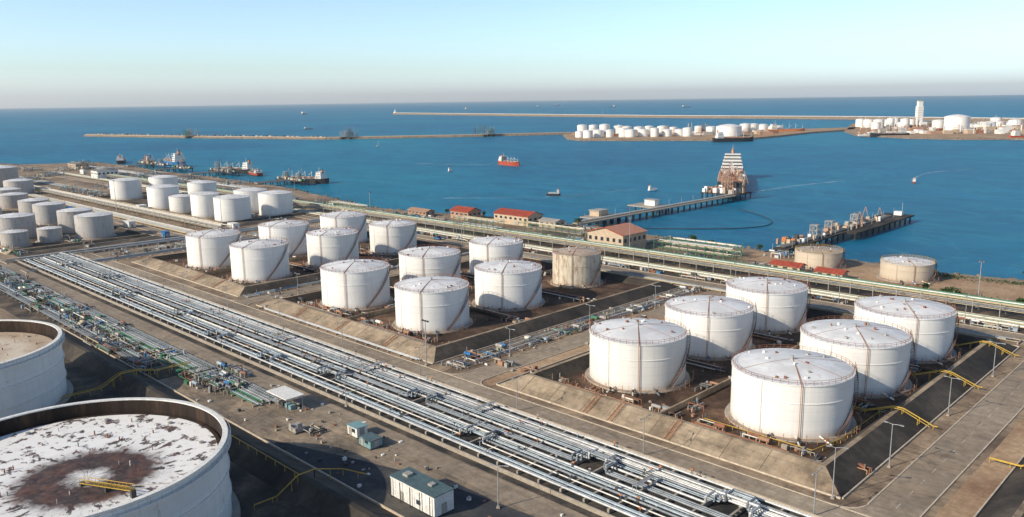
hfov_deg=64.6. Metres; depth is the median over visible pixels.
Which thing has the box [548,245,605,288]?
rusty storage tank
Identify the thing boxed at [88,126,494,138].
breakwater berths
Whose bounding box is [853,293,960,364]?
oil storage tank
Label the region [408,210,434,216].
walls
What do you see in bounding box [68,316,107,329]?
pipe manifold
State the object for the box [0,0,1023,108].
sky
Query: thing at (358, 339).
pipeline
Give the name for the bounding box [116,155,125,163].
tanker ship
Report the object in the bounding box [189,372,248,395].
pipe manifold
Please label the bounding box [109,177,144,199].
oil storage tank
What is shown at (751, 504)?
pipe rack
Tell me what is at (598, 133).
distant storage tank
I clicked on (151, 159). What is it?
supply vessel
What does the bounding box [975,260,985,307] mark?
floodlight mast
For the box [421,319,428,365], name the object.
floodlight mast
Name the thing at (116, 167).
pipe manifold
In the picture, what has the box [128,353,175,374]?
pipe manifold
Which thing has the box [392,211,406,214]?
pipe manifold
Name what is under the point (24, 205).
oil storage tank
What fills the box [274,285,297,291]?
pipe manifold
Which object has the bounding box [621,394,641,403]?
pipe manifold
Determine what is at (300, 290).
cross road
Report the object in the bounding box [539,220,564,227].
walls
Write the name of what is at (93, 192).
pipe manifold
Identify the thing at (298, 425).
door and window
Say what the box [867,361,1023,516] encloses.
cross road
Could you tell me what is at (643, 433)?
street lamp
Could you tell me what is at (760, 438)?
pipe manifold
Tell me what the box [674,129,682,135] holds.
distant storage tank
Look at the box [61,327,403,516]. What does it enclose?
containment dike
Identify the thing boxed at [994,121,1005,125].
distant storage tank
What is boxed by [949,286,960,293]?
tree
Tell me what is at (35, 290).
pipe manifold
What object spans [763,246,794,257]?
pipe manifold
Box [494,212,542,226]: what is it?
walls
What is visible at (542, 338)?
pipe manifold
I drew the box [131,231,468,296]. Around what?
containment dike
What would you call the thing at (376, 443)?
door and window
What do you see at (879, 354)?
oil storage tank
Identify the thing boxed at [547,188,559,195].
tugboat
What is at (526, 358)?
cross road
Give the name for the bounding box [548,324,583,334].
pipe manifold
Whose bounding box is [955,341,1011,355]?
yellow pipeline
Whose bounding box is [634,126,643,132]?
distant storage tank
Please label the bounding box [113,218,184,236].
service road
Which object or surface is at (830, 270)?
roof
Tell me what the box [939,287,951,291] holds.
tree
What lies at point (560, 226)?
green pipe rack
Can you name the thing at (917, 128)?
terminal plant
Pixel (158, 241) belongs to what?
pipeline
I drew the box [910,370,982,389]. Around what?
yellow pipeline
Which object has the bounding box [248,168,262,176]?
supply vessel
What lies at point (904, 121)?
distant storage tank
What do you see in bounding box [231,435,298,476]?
yellow pipeline
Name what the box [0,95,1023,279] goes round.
sea
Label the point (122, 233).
containment dike
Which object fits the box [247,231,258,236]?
pipe manifold
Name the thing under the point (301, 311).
dike access stair
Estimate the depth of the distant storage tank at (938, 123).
1798.19 m
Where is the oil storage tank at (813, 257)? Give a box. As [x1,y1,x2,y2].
[794,244,846,269]
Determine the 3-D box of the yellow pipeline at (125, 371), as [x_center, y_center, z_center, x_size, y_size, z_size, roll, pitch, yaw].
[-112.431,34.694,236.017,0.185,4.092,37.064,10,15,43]
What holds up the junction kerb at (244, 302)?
on the ground at (884, 474)
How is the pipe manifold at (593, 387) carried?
on the ground at (884, 474)
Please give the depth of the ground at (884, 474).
268.76 m
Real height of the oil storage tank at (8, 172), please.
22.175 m
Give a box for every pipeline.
[0,218,319,263]
[0,265,279,406]
[0,283,153,365]
[19,176,102,192]
[20,220,382,272]
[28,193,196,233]
[58,172,1023,327]
[60,362,190,398]
[63,361,188,396]
[89,166,256,188]
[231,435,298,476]
[245,252,467,297]
[254,468,366,509]
[258,307,420,359]
[447,288,701,368]
[523,255,1021,344]
[603,236,673,253]
[703,412,878,454]
[852,405,937,427]
[852,407,929,426]
[909,371,974,387]
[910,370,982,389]
[955,340,1018,355]
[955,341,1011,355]
[989,457,1023,468]
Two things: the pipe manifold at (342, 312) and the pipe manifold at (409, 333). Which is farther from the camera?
the pipe manifold at (342, 312)
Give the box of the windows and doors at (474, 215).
[452,212,479,219]
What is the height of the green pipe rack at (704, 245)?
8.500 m
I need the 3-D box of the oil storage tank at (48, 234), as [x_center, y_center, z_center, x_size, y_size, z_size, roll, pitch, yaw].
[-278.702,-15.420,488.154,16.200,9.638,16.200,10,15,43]
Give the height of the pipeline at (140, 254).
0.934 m
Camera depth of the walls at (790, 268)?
373.93 m
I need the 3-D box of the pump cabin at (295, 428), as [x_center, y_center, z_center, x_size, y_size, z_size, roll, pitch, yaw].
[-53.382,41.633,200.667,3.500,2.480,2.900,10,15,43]
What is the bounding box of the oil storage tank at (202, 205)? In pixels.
[190,190,218,217]
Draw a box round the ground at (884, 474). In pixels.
[0,162,1023,516]
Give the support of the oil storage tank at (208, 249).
on the containment dike at (209, 277)
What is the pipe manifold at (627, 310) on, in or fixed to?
on the ground at (884, 474)
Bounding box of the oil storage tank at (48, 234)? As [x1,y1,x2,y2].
[35,224,63,242]
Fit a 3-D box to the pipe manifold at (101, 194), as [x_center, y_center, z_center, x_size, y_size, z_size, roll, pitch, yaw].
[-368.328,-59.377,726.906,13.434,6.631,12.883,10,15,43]
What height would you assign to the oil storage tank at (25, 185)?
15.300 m
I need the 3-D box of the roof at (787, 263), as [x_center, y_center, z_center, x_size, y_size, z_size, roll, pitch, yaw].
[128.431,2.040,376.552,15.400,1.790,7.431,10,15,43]
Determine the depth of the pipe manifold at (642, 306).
315.79 m
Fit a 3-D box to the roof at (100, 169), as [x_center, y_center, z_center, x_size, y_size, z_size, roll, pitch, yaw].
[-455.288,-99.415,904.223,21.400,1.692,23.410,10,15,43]
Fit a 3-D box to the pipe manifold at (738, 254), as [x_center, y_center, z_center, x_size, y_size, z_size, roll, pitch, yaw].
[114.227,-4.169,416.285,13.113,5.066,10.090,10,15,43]
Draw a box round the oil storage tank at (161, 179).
[148,174,177,185]
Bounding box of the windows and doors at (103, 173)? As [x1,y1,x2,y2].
[91,172,116,178]
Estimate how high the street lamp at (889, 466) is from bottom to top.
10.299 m
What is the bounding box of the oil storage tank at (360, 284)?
[316,257,394,311]
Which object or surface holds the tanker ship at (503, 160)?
on the sea
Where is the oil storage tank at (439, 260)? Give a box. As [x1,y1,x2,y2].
[398,244,461,280]
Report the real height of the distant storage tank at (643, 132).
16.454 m
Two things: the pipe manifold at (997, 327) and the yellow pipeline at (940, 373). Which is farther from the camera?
the pipe manifold at (997, 327)
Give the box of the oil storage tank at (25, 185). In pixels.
[3,178,35,193]
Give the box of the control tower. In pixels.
[914,97,926,128]
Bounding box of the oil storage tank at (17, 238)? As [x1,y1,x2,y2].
[0,228,32,248]
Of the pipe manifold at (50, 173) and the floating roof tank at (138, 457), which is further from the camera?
the pipe manifold at (50, 173)
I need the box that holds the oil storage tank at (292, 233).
[258,218,308,256]
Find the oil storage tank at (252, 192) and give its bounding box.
[233,187,266,212]
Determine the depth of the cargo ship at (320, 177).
843.07 m
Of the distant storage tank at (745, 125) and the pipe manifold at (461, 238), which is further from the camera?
the distant storage tank at (745, 125)
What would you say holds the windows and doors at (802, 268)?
attached to the walls at (790, 268)
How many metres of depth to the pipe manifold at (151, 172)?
941.28 m
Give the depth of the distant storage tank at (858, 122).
2073.16 m
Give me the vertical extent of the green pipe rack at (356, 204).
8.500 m
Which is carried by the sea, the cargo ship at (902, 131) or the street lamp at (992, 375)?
the cargo ship at (902, 131)
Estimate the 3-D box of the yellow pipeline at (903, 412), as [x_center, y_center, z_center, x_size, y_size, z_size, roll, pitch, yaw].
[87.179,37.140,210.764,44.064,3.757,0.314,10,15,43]
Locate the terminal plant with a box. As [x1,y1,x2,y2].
[572,116,1023,136]
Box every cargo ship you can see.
[163,150,185,166]
[219,160,254,173]
[290,168,328,183]
[712,128,753,141]
[767,122,804,130]
[870,126,909,136]
[1008,129,1023,137]
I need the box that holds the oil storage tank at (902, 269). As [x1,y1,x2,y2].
[876,254,939,284]
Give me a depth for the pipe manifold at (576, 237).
465.28 m
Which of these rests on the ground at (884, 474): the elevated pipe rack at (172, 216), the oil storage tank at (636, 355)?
the elevated pipe rack at (172, 216)
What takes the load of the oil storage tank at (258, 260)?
on the containment dike at (209, 277)
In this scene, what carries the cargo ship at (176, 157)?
on the sea
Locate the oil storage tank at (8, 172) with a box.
[0,165,18,187]
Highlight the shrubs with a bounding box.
[655,237,1023,298]
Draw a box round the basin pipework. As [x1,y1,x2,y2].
[165,252,917,452]
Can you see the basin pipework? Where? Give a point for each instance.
(545, 292)
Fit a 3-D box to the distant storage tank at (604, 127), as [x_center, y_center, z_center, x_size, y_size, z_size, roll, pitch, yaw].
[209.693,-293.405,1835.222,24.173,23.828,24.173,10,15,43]
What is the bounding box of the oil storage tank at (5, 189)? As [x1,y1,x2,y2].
[0,186,20,193]
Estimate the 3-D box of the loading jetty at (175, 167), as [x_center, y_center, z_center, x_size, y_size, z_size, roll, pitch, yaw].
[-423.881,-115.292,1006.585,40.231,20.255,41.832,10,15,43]
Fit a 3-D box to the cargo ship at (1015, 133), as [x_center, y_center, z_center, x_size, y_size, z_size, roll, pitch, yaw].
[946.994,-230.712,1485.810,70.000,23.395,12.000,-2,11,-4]
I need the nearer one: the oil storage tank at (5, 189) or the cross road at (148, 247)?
the cross road at (148, 247)
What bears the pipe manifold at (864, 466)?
on the ground at (884, 474)
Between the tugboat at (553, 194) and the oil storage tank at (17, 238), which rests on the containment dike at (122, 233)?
the oil storage tank at (17, 238)
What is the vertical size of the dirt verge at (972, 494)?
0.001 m
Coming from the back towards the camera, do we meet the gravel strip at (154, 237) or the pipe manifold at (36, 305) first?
the gravel strip at (154, 237)
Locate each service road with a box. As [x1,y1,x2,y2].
[0,257,583,516]
[41,173,1023,340]
[78,252,870,516]
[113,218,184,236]
[143,181,1023,312]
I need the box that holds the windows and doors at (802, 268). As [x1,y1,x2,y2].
[773,265,804,270]
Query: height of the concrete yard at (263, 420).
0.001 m
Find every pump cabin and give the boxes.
[288,422,304,434]
[346,420,367,438]
[358,432,382,450]
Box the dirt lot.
[729,251,1023,300]
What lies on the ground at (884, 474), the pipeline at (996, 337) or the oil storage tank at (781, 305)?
the pipeline at (996, 337)
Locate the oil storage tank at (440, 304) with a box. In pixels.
[389,274,475,334]
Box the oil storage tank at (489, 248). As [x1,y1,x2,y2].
[465,234,524,276]
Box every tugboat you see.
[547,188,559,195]
[648,184,656,190]
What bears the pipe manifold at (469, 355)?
on the ground at (884, 474)
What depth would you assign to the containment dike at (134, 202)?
592.66 m
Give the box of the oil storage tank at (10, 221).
[0,211,36,238]
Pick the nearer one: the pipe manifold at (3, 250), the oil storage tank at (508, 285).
the oil storage tank at (508, 285)
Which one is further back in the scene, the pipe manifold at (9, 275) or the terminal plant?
the terminal plant
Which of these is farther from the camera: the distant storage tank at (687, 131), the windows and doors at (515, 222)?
the distant storage tank at (687, 131)
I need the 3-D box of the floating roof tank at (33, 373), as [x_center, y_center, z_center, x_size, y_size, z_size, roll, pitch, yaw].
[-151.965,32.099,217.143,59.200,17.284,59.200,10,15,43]
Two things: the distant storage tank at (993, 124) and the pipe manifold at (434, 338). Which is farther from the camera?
the distant storage tank at (993, 124)
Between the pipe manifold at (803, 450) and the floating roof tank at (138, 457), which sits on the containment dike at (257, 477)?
the floating roof tank at (138, 457)
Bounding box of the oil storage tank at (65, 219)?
[56,206,92,232]
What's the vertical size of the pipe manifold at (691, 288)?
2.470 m
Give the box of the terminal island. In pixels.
[563,127,854,140]
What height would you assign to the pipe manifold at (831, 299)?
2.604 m
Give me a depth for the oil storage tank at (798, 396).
193.46 m
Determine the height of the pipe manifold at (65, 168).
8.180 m
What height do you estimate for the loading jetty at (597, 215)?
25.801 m
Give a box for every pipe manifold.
[0,245,13,251]
[0,272,28,282]
[4,276,31,286]
[8,283,40,292]
[13,249,28,254]
[13,287,46,297]
[20,165,42,170]
[21,300,62,312]
[22,174,50,180]
[29,291,65,301]
[37,170,63,176]
[54,163,78,170]
[58,303,94,314]
[59,183,76,189]
[59,311,102,320]
[65,186,83,191]
[65,237,79,242]
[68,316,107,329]
[79,189,95,193]
[83,240,94,246]
[83,330,126,346]
[87,189,104,195]
[90,320,130,335]
[93,190,108,195]
[96,335,141,354]
[100,165,123,168]
[109,248,134,256]
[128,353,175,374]
[136,168,163,174]
[138,346,185,360]
[142,243,166,251]
[167,239,185,247]
[175,365,227,384]
[178,173,205,180]
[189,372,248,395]
[215,380,244,395]
[216,178,248,184]
[216,361,249,377]
[243,289,263,297]
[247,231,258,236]
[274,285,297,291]
[303,423,326,435]
[306,301,315,306]
[310,198,330,202]
[322,305,338,311]
[336,310,351,316]
[356,317,374,324]
[375,320,388,328]
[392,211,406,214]
[402,328,414,335]
[417,215,434,218]
[423,336,437,343]
[430,233,448,237]
[432,215,448,220]
[441,351,481,369]
[454,236,469,241]
[467,349,486,358]
[482,342,515,355]
[494,356,514,367]
[501,315,519,322]
[520,332,551,346]
[523,366,540,371]
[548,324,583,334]
[549,373,575,383]
[567,234,585,239]
[573,296,585,302]
[578,225,596,229]
[578,314,609,324]
[584,381,603,392]
[602,261,630,268]
[603,306,635,317]
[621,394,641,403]
[630,299,659,308]
[640,267,661,273]
[651,403,680,417]
[653,290,679,299]
[657,236,688,246]
[679,272,712,280]
[679,285,703,292]
[684,251,708,257]
[688,398,703,412]
[694,414,726,430]
[695,381,717,391]
[724,250,747,256]
[738,426,770,444]
[750,261,771,266]
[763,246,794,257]
[781,443,820,459]
[808,294,847,303]
[854,398,874,412]
[857,463,871,474]
[909,364,922,372]
[955,316,964,322]
[969,319,1019,331]
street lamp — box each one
[339,372,352,406]
[414,344,424,375]
[489,463,508,508]
[639,414,650,454]
[812,467,822,513]
[826,445,848,498]
[884,421,903,467]
[944,375,961,415]
[989,341,1004,376]
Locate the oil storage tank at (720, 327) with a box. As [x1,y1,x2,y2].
[665,292,759,361]
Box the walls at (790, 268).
[771,264,804,271]
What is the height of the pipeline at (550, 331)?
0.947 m
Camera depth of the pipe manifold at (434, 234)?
485.00 m
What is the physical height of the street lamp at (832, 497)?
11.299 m
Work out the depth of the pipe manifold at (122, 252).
437.47 m
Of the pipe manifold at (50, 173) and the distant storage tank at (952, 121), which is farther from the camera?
the distant storage tank at (952, 121)
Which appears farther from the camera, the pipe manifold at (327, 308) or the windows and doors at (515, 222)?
the windows and doors at (515, 222)
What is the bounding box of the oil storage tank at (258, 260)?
[226,237,293,282]
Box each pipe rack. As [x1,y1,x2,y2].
[15,252,820,516]
[34,185,231,229]
[89,172,1023,316]
[323,199,373,214]
[453,215,505,235]
[518,220,588,238]
[653,237,740,261]
[665,236,745,258]
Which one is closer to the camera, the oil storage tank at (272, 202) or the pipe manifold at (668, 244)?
the pipe manifold at (668, 244)
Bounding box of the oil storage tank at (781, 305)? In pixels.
[726,274,811,334]
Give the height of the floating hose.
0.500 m
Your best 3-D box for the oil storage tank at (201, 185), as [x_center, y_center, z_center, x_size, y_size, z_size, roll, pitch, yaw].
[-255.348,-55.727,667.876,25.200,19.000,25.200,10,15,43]
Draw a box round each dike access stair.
[293,305,307,316]
[334,317,350,330]
[382,333,398,345]
[582,391,600,411]
[606,399,624,420]
[663,416,681,439]
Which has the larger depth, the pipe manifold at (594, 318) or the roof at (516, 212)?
the roof at (516, 212)
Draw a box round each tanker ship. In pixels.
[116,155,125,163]
[498,153,519,165]
[717,148,744,190]
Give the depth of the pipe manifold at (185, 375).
240.64 m
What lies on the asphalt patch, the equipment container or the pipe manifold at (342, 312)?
the equipment container
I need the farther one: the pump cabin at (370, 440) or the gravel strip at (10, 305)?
the gravel strip at (10, 305)
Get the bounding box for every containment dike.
[0,212,153,254]
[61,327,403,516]
[95,192,308,223]
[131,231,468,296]
[256,258,679,363]
[496,307,1019,498]
[973,455,1023,516]
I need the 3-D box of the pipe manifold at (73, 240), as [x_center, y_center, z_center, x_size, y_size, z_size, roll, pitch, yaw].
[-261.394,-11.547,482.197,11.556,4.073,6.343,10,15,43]
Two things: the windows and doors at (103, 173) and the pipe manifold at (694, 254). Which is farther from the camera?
the windows and doors at (103, 173)
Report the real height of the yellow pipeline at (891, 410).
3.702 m
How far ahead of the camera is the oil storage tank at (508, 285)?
313.78 m
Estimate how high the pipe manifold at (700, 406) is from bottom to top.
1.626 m
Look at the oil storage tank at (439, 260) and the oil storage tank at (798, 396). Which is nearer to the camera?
the oil storage tank at (798, 396)
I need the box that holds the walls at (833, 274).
[816,271,847,277]
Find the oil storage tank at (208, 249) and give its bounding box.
[183,227,240,269]
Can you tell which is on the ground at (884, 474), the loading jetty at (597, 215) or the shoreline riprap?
the shoreline riprap
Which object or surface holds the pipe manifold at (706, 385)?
on the ground at (884, 474)
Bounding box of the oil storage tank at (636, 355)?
[582,315,693,395]
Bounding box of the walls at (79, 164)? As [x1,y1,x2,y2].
[68,163,88,169]
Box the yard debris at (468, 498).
[196,376,563,516]
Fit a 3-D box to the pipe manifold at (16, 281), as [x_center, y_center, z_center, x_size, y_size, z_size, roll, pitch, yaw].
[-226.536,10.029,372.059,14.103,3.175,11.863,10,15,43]
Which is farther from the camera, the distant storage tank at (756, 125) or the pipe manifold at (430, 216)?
the distant storage tank at (756, 125)
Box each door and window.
[289,423,302,431]
[348,426,364,434]
[360,437,378,447]
[390,470,446,516]
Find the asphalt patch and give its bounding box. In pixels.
[261,437,533,516]
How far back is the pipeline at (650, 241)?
457.80 m
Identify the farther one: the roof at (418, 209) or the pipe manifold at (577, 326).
the roof at (418, 209)
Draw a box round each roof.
[90,168,117,170]
[407,207,434,212]
[450,205,481,212]
[493,208,543,216]
[537,217,565,222]
[769,259,807,267]
[814,266,848,274]
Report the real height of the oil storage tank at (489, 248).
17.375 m
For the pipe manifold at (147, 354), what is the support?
on the gravel strip at (10, 305)
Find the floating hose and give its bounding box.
[644,209,771,228]
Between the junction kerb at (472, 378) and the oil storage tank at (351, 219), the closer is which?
the junction kerb at (472, 378)
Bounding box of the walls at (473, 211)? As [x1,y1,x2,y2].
[450,209,480,219]
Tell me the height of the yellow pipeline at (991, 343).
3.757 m
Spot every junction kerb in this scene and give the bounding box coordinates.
[228,299,253,306]
[444,372,485,386]
[834,503,904,516]
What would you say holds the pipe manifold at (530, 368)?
on the ground at (884, 474)
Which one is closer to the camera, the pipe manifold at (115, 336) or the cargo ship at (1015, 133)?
the pipe manifold at (115, 336)
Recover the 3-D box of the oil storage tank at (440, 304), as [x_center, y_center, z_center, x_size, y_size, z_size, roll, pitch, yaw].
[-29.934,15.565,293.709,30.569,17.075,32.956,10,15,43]
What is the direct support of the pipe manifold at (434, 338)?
on the ground at (884, 474)
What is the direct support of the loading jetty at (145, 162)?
on the sea
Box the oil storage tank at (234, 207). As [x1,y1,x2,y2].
[213,193,251,221]
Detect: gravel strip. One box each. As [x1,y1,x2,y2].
[0,264,233,380]
[12,225,179,258]
[93,191,316,226]
[416,224,1023,333]
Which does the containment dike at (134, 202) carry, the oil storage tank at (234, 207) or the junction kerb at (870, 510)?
the oil storage tank at (234, 207)
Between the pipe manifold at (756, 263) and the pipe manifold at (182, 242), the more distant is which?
the pipe manifold at (182, 242)
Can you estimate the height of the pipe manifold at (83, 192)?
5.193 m
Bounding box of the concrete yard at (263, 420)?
[156,361,587,516]
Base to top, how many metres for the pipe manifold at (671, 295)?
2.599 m
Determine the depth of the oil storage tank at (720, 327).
252.23 m
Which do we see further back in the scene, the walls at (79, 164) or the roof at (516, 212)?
the walls at (79, 164)
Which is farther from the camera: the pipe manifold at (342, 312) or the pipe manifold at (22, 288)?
the pipe manifold at (22, 288)
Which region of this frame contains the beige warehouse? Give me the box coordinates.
[587,223,647,251]
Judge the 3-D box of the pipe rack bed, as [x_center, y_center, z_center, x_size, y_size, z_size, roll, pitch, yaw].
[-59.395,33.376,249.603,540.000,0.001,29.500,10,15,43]
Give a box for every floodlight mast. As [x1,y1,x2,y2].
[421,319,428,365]
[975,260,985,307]
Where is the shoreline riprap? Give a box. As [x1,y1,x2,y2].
[3,162,1015,278]
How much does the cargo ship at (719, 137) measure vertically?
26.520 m
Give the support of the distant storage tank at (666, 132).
on the terminal island
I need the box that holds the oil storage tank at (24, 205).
[17,197,48,212]
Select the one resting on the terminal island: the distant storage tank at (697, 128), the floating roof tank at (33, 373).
the distant storage tank at (697, 128)
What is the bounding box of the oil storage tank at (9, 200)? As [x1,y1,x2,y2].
[0,191,27,208]
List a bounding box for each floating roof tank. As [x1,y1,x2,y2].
[0,319,73,417]
[0,397,240,516]
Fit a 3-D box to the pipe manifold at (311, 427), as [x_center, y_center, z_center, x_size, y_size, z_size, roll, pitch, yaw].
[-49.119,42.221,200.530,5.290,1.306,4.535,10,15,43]
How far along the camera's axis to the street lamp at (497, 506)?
160.84 m
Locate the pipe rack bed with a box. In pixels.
[13,256,804,516]
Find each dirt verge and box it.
[482,296,725,385]
[934,418,1023,516]
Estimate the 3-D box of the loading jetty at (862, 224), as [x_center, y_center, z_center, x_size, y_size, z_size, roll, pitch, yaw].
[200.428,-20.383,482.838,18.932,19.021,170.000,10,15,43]
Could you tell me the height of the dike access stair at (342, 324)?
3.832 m
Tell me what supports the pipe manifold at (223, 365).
on the concrete yard at (263, 420)
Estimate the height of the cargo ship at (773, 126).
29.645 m
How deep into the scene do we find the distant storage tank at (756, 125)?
1909.47 m
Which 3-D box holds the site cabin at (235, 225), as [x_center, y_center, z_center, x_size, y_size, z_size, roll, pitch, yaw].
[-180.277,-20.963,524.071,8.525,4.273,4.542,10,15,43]
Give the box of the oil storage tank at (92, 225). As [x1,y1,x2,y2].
[73,211,116,239]
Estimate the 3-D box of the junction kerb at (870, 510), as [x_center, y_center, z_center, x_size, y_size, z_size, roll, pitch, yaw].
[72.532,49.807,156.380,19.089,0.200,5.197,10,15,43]
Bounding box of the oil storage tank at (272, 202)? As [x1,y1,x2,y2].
[258,189,292,216]
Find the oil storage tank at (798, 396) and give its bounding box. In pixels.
[725,344,861,445]
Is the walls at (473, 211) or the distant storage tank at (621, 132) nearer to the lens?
the walls at (473, 211)
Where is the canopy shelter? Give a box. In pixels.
[267,385,303,412]
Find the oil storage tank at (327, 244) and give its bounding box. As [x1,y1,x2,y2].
[303,226,358,267]
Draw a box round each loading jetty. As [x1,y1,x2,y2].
[126,155,171,167]
[154,159,192,172]
[189,160,239,176]
[255,169,308,185]
[573,169,751,225]
[773,203,914,252]
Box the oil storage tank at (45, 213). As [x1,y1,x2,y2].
[32,200,65,224]
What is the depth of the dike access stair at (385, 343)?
270.69 m
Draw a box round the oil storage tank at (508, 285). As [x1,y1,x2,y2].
[469,258,547,311]
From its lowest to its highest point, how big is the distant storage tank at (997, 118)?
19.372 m
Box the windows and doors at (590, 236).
[589,235,644,247]
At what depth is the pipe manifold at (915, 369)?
236.36 m
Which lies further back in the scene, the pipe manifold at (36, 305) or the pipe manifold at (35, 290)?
the pipe manifold at (35, 290)
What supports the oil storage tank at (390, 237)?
on the containment dike at (209, 277)
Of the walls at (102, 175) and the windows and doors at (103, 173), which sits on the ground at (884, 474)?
the walls at (102, 175)
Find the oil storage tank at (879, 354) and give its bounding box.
[799,316,917,400]
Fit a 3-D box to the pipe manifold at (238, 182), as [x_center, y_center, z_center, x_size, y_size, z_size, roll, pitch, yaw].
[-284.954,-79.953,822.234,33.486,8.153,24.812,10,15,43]
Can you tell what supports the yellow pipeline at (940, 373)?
on the ground at (884, 474)
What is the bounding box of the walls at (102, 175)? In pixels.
[91,170,117,178]
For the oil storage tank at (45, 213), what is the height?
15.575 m
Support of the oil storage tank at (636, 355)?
on the containment dike at (869, 443)
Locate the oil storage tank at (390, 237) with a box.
[366,218,417,254]
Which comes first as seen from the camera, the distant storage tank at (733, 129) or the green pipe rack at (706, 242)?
the green pipe rack at (706, 242)
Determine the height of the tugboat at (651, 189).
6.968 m
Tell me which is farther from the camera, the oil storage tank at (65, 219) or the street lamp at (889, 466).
the oil storage tank at (65, 219)
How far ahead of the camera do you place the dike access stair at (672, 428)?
194.35 m
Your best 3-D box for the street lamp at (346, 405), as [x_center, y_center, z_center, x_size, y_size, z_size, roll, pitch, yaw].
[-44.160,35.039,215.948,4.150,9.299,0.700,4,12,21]
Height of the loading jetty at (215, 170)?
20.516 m
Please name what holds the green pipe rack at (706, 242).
on the ground at (884, 474)
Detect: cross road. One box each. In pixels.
[94,218,369,255]
[245,255,469,302]
[468,290,725,378]
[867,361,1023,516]
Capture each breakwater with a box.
[83,132,571,139]
[393,113,1023,120]
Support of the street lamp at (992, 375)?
on the ground at (884, 474)
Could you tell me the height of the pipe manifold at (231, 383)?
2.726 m
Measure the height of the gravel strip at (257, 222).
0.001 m
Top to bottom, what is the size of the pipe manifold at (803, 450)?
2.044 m
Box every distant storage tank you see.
[575,131,582,137]
[577,124,586,130]
[583,130,592,137]
[589,124,596,129]
[593,129,603,137]
[599,124,609,131]
[606,129,613,136]
[614,125,622,133]
[618,128,628,136]
[625,129,635,136]
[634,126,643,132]
[638,129,648,136]
[650,128,658,136]
[657,125,667,132]
[662,129,671,136]
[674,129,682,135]
[683,127,692,136]
[694,126,701,132]
[706,126,715,134]
[716,124,741,136]
[740,123,750,130]
[751,123,758,129]
[759,124,767,130]
[855,119,864,126]
[863,119,872,127]
[871,122,880,129]
[873,119,884,127]
[886,118,894,127]
[900,118,909,127]
[932,119,943,129]
[943,114,970,131]
[979,122,992,128]
[982,121,996,126]
[990,117,1001,120]
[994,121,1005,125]
[1008,119,1022,125]
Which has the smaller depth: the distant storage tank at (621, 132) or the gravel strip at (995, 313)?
the gravel strip at (995, 313)
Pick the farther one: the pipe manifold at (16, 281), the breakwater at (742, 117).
the breakwater at (742, 117)
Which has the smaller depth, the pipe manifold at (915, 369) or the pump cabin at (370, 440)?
the pump cabin at (370, 440)
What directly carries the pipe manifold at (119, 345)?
on the gravel strip at (10, 305)
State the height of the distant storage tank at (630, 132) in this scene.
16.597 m
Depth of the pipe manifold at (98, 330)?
290.14 m
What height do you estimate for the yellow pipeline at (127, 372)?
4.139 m
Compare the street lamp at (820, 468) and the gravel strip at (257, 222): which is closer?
the street lamp at (820, 468)
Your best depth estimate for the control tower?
1915.78 m
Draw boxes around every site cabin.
[122,220,135,227]
[161,230,169,237]
[227,222,239,229]
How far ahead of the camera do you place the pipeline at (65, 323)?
300.76 m
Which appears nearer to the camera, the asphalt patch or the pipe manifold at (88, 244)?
the asphalt patch
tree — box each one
[922,283,930,288]
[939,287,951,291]
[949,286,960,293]
[1016,297,1023,301]
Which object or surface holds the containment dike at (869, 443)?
on the ground at (884, 474)
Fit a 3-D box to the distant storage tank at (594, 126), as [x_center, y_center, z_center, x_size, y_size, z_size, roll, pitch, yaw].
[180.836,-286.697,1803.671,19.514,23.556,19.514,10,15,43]
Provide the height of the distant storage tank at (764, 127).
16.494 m
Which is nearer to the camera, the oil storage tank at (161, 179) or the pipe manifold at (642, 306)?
the pipe manifold at (642, 306)
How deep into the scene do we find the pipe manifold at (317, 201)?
656.55 m
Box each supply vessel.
[141,155,154,161]
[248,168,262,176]
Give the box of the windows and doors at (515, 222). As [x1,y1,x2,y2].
[495,215,540,225]
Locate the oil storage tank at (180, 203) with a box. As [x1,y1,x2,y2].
[168,193,190,212]
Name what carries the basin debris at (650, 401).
on the containment dike at (613, 290)
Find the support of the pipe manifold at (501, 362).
on the ground at (884, 474)
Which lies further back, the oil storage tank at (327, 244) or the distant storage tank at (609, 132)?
the distant storage tank at (609, 132)
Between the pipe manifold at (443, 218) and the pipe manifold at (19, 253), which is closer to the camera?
the pipe manifold at (19, 253)
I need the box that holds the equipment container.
[389,467,454,516]
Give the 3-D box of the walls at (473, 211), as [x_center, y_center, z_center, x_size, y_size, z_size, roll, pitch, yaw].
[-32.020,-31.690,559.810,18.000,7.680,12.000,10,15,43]
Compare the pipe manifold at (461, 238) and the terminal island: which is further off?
the terminal island
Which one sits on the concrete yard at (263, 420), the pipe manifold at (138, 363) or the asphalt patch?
the asphalt patch
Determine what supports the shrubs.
on the ground at (884, 474)
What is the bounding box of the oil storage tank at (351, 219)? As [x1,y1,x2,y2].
[320,210,369,243]
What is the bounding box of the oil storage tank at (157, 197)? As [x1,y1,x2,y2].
[146,183,178,208]
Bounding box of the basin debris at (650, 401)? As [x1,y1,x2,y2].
[115,230,947,461]
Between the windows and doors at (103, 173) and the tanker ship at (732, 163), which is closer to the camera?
the tanker ship at (732, 163)
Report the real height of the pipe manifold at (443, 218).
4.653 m
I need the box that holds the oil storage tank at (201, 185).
[187,179,216,193]
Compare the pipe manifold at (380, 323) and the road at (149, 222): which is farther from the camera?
the road at (149, 222)
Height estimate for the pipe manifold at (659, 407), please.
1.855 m

